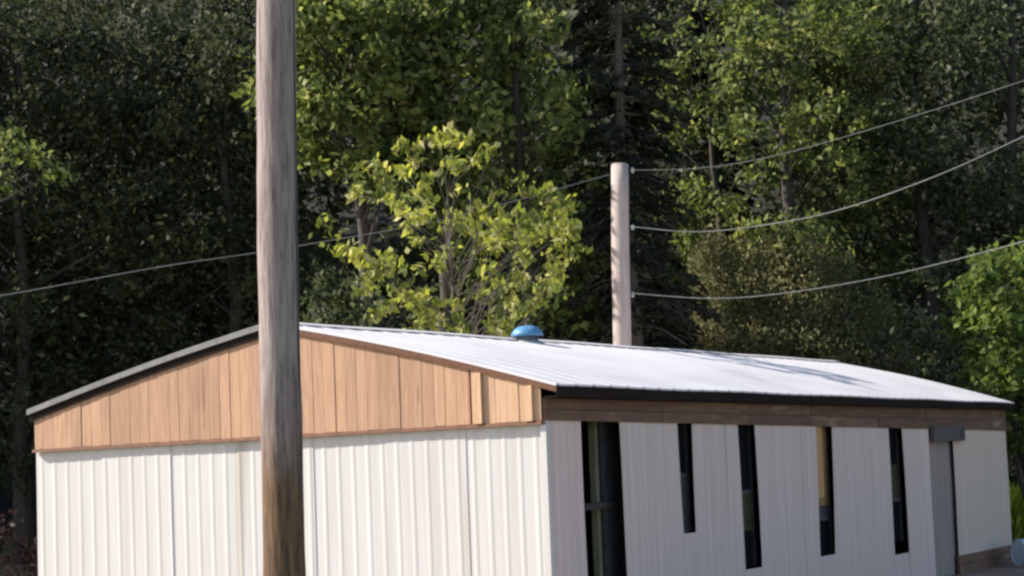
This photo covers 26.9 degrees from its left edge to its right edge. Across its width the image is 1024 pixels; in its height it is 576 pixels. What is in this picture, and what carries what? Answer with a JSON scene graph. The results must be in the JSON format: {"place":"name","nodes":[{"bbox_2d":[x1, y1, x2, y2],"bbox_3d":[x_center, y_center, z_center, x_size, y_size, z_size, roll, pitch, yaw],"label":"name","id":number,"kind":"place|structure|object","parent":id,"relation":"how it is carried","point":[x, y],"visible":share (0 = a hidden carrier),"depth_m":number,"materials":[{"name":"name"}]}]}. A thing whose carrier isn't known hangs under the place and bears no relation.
{"place":"outdoors","nodes":[
{"label":"outdoors","id":0,"kind":"place"},
{"bbox_2d":[0,536,37,575],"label":"ground","id":1,"kind":"structure","parent":0,"point":[18,566],"depth_m":54.13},
{"bbox_2d":[0,509,37,575],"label":"dry shrub","id":2,"kind":"object","parent":1,"relation":"on","point":[30,553],"visible":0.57,"depth_m":34.54,"materials":[{"name":"brown plant"}]},
{"bbox_2d":[0,118,75,204],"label":"broadleaf tree","id":3,"kind":"object","parent":1,"relation":"on","point":[34,150],"visible":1,"depth_m":43.05,"materials":[{"name":"green plant"}]},
{"bbox_2d":[0,0,200,563],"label":"broadleaf tree","id":4,"kind":"object","parent":1,"relation":"on","point":[16,452],"visible":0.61,"depth_m":54.50,"materials":[{"name":"green plant"}]},
{"bbox_2d":[0,0,313,453],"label":"broadleaf tree","id":5,"kind":"object","parent":1,"relation":"on","point":[118,283],"visible":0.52,"depth_m":55.18,"materials":[{"name":"green plant"}]},
{"bbox_2d":[69,0,352,376],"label":"broadleaf tree","id":6,"kind":"object","parent":1,"relation":"on","point":[223,69],"visible":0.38,"depth_m":54.78,"materials":[{"name":"green plant"}]},
{"bbox_2d":[256,0,305,575],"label":"utility pole","id":7,"kind":"object","parent":1,"relation":"on","point":[281,422],"visible":1,"depth_m":14.54,"materials":[{"name":"brown wood"}]},
{"bbox_2d":[229,0,472,327],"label":"broadleaf tree","id":8,"kind":"object","parent":1,"relation":"on","point":[314,18],"visible":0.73,"depth_m":48.71,"materials":[{"name":"green plant"}]},
{"bbox_2d":[299,258,405,328],"bbox_3d":[-3.319,2.944,46.404,3.628,7.233,3.588,-4,-5,23],"label":"bush","id":9,"kind":"object","parent":1,"relation":"on","point":[340,292],"visible":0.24,"depth_m":46.21,"materials":[{"name":"green plant"}]},
{"bbox_2d":[307,0,556,332],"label":"broadleaf tree","id":10,"kind":"object","parent":1,"relation":"on","point":[464,10],"visible":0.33,"depth_m":49.75,"materials":[{"name":"green plant"}]},
{"bbox_2d":[391,0,638,342],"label":"broadleaf tree","id":11,"kind":"object","parent":1,"relation":"on","point":[478,102],"visible":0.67,"depth_m":49.06,"materials":[{"name":"green plant"}]},
{"bbox_2d":[530,0,722,350],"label":"conifer tree","id":12,"kind":"object","parent":1,"relation":"on","point":[621,130],"visible":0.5,"depth_m":49.24,"materials":[{"name":"green plant"}]},
{"bbox_2d":[603,0,791,353],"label":"conifer tree","id":13,"kind":"object","parent":1,"relation":"on","point":[657,7],"visible":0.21,"depth_m":57.18,"materials":[{"name":"green plant"}]},
{"bbox_2d":[624,0,804,341],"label":"broadleaf tree","id":14,"kind":"object","parent":1,"relation":"on","point":[692,184],"visible":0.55,"depth_m":55.06,"materials":[{"name":"green plant"}]},
{"bbox_2d":[679,0,897,358],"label":"broadleaf tree","id":15,"kind":"object","parent":1,"relation":"on","point":[855,161],"visible":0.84,"depth_m":53.58,"materials":[{"name":"green plant"}]},
{"bbox_2d":[686,208,919,377],"bbox_3d":[7.210,2.307,52.783,5.647,8.607,3.643,-2,-5,0],"label":"bush","id":16,"kind":"object","parent":1,"relation":"on","point":[747,340],"visible":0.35,"depth_m":52.41,"materials":[{"name":"green plant"}]},
{"bbox_2d":[731,0,934,364],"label":"broadleaf tree","id":17,"kind":"object","parent":1,"relation":"on","point":[890,251],"visible":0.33,"depth_m":56.05,"materials":[{"name":"green plant"}]},
{"bbox_2d":[793,0,1023,384],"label":"broadleaf tree","id":18,"kind":"object","parent":1,"relation":"on","point":[917,123],"visible":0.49,"depth_m":55.39,"materials":[{"name":"green plant"}]},
{"bbox_2d":[865,0,1023,474],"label":"broadleaf tree","id":19,"kind":"object","parent":1,"relation":"on","point":[1009,107],"visible":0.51,"depth_m":55.91,"materials":[{"name":"green plant"}]},
{"bbox_2d":[873,295,1022,475],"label":"bush","id":20,"kind":"object","parent":1,"relation":"on","point":[946,348],"visible":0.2,"depth_m":50.57,"materials":[{"name":"green plant"}]},
{"bbox_2d":[935,226,1023,500],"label":"tall bush","id":21,"kind":"object","parent":1,"relation":"on","point":[977,292],"visible":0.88,"depth_m":46.09,"materials":[{"name":"green plant"}]},
{"bbox_2d":[1009,473,1023,542],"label":"grass","id":22,"kind":"structure","parent":1,"relation":"on","point":[1017,513],"depth_m":46.63,"materials":[{"name":"green plant"}]},
{"bbox_2d":[0,0,1023,537],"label":"hillside","id":23,"kind":"structure","parent":0,"point":[6,504],"depth_m":82.03,"materials":[{"name":"green plant"}]},
{"bbox_2d":[0,0,1023,491],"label":"woods","id":24,"kind":"object","parent":23,"relation":"on","point":[410,258],"visible":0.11,"depth_m":66.52,"materials":[{"name":"green plant"}]},
{"bbox_2d":[26,322,1013,575],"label":"metal building","id":25,"kind":"structure","parent":0,"point":[442,454],"depth_m":26.62,"materials":[{"name":"white metal"}]},
{"bbox_2d":[511,325,543,344],"bbox_3d":[0.228,0.723,31.833,0.480,0.330,0.480,-2,-5,0],"label":"roof vent","id":26,"kind":"object","parent":25,"relation":"on","point":[529,334],"visible":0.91,"depth_m":31.68,"materials":[{"name":"blue metal"}]},
{"bbox_2d":[677,424,691,533],"bbox_3d":[2.206,2.787,28.011,0.045,2.002,0.697,-5,-5,26],"label":"window","id":27,"kind":"structure","parent":25,"relation":"in","point":[683,445],"depth_m":28.24,"materials":[{"name":"glass"}]},
{"bbox_2d":[738,426,757,566],"bbox_3d":[3.243,2.932,30.116,0.045,1.988,0.912,-5,-5,26],"label":"window","id":28,"kind":"structure","parent":25,"relation":"in","point":[744,432],"depth_m":30.35,"materials":[{"name":"glass"}]},
{"bbox_2d":[819,427,833,553],"bbox_3d":[4.775,3.148,33.229,0.045,1.967,1.053,-5,-5,26],"label":"window","id":29,"kind":"structure","parent":25,"relation":"in","point":[825,512],"depth_m":33.55,"materials":[{"name":"glass"}]},
{"bbox_2d":[888,429,903,541],"bbox_3d":[6.538,3.393,36.781,0.045,1.942,1.034,-5,-5,26],"label":"window","id":30,"kind":"structure","parent":25,"relation":"in","point":[893,433],"depth_m":37.05,"materials":[{"name":"glass"}]},
{"bbox_2d":[951,562,1023,575],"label":"dirt yard","id":31,"kind":"structure","parent":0,"point":[1011,569],"depth_m":40.46,"materials":[{"name":"brown soil"}]},
{"bbox_2d":[308,121,592,336],"bbox_3d":[-1.008,1.396,38.776,5.100,8.848,5.046,-2,-5,0],"label":"young tree","id":32,"kind":"object","parent":31,"relation":"on","point":[531,221],"visible":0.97,"depth_m":38.53,"materials":[{"name":"green plant"}]},
{"bbox_2d":[611,163,634,345],"bbox_3d":[2.460,1.698,46.514,0.795,8.886,0.424,-2,-5,0],"label":"utility pole","id":33,"kind":"object","parent":31,"relation":"on","point":[621,301],"visible":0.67,"depth_m":46.57,"materials":[{"name":"grey wood"}]},
{"bbox_2d":[0,174,610,295],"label":"overhead wire","id":34,"kind":"object","parent":33,"relation":"attached to","point":[256,252],"visible":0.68,"depth_m":39.65,"materials":[{"name":"grey metal"}]},
{"bbox_2d":[630,136,1023,231],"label":"overhead wire","id":35,"kind":"object","parent":33,"relation":"attached to","point":[835,210],"visible":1,"depth_m":44.31,"materials":[{"name":"grey metal"}]},
{"bbox_2d":[631,241,1023,298],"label":"overhead wire","id":36,"kind":"object","parent":33,"relation":"attached to","point":[833,285],"visible":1,"depth_m":44.29,"materials":[{"name":"grey metal"}]},
{"bbox_2d":[664,81,1021,169],"bbox_3d":[7.745,-3.698,43.698,12.046,1.592,0.380,-5,-6,32],"label":"overhead wire","id":37,"kind":"object","parent":33,"relation":"attached to","point":[842,137],"visible":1,"depth_m":44.40,"materials":[{"name":"grey metal"}]},
{"bbox_2d":[1011,539,1023,566],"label":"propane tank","id":38,"kind":"object","parent":31,"relation":"on","point":[1017,550],"visible":1,"depth_m":42.06,"materials":[{"name":"metal"}]}
]}

